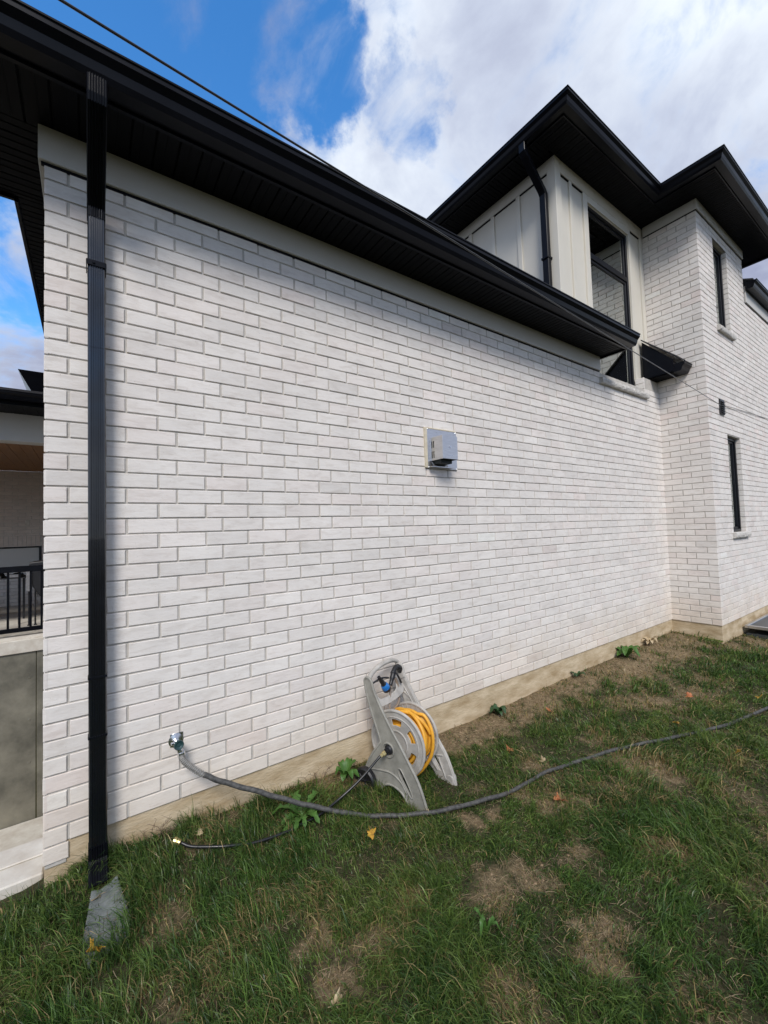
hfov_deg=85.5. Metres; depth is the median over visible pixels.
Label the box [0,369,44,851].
covered porch
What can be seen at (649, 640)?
weed plant
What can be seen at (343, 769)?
weed plant
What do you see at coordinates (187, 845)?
garden hose
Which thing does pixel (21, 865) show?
concrete kerb
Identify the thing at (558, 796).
fallen leaf
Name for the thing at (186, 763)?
garden hose
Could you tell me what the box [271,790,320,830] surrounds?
dandelion plant
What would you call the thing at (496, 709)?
weed plant
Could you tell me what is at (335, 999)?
fallen leaf
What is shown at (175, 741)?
hose bib
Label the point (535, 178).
downspout
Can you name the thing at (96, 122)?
downspout
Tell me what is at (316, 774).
dry stalk
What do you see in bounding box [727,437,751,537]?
window
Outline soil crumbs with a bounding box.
[159,636,763,1015]
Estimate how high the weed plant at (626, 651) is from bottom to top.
0.147 m
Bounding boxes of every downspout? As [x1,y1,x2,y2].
[86,71,108,889]
[519,141,552,285]
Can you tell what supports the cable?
attached to the brick house
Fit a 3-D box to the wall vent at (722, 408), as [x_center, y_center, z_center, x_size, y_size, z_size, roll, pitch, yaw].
[4.502,-1.399,5.530,0.170,0.200,0.039,0,-3,-35]
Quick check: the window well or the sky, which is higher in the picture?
the sky
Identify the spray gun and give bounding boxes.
[389,664,401,685]
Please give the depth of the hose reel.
2.50 m
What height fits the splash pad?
0.146 m
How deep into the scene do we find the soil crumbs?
2.68 m
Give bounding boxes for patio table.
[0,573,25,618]
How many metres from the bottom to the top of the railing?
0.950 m
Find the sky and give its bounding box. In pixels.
[0,0,767,471]
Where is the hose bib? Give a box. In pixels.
[168,731,183,753]
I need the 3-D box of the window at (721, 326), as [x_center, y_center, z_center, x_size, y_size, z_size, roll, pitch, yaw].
[4.715,-3.107,5.856,0.640,1.305,0.175,0,-3,-35]
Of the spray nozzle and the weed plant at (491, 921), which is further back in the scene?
the spray nozzle
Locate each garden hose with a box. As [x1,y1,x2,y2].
[172,750,386,848]
[177,706,767,818]
[392,707,434,775]
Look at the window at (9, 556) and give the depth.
9.01 m
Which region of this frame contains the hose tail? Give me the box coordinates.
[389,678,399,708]
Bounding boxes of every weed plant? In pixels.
[335,757,359,780]
[471,907,500,935]
[490,703,506,715]
[570,671,584,676]
[617,645,641,656]
[641,636,659,644]
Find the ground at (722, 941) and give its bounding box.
[0,631,767,1023]
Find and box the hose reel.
[355,658,456,810]
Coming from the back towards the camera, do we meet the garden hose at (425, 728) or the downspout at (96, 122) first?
the garden hose at (425, 728)
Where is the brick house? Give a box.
[0,0,767,886]
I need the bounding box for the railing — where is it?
[0,565,44,634]
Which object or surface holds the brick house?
on the ground at (722, 941)
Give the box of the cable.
[58,0,766,418]
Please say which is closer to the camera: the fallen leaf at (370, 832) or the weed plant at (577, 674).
the fallen leaf at (370, 832)
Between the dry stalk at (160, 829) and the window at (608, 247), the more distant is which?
the window at (608, 247)
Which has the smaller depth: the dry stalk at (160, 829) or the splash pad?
the splash pad
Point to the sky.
(408, 99)
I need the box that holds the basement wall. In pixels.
[0,650,43,829]
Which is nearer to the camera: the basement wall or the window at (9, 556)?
the basement wall
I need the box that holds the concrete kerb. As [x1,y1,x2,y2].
[0,837,44,900]
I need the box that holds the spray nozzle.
[373,676,390,692]
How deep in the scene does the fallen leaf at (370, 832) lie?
2.12 m
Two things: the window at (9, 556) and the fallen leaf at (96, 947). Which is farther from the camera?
the window at (9, 556)
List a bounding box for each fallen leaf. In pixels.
[87,938,105,951]
[328,987,341,1011]
[367,828,375,839]
[554,792,566,800]
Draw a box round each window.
[0,546,41,566]
[588,206,649,398]
[712,247,736,340]
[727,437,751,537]
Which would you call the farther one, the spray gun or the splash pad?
the spray gun
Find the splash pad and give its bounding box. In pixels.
[81,875,131,969]
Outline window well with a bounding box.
[745,613,767,639]
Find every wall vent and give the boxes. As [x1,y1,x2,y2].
[423,427,457,470]
[719,399,724,414]
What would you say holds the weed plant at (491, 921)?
on the ground at (722, 941)
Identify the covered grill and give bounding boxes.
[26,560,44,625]
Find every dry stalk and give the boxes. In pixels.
[143,816,175,843]
[297,759,335,785]

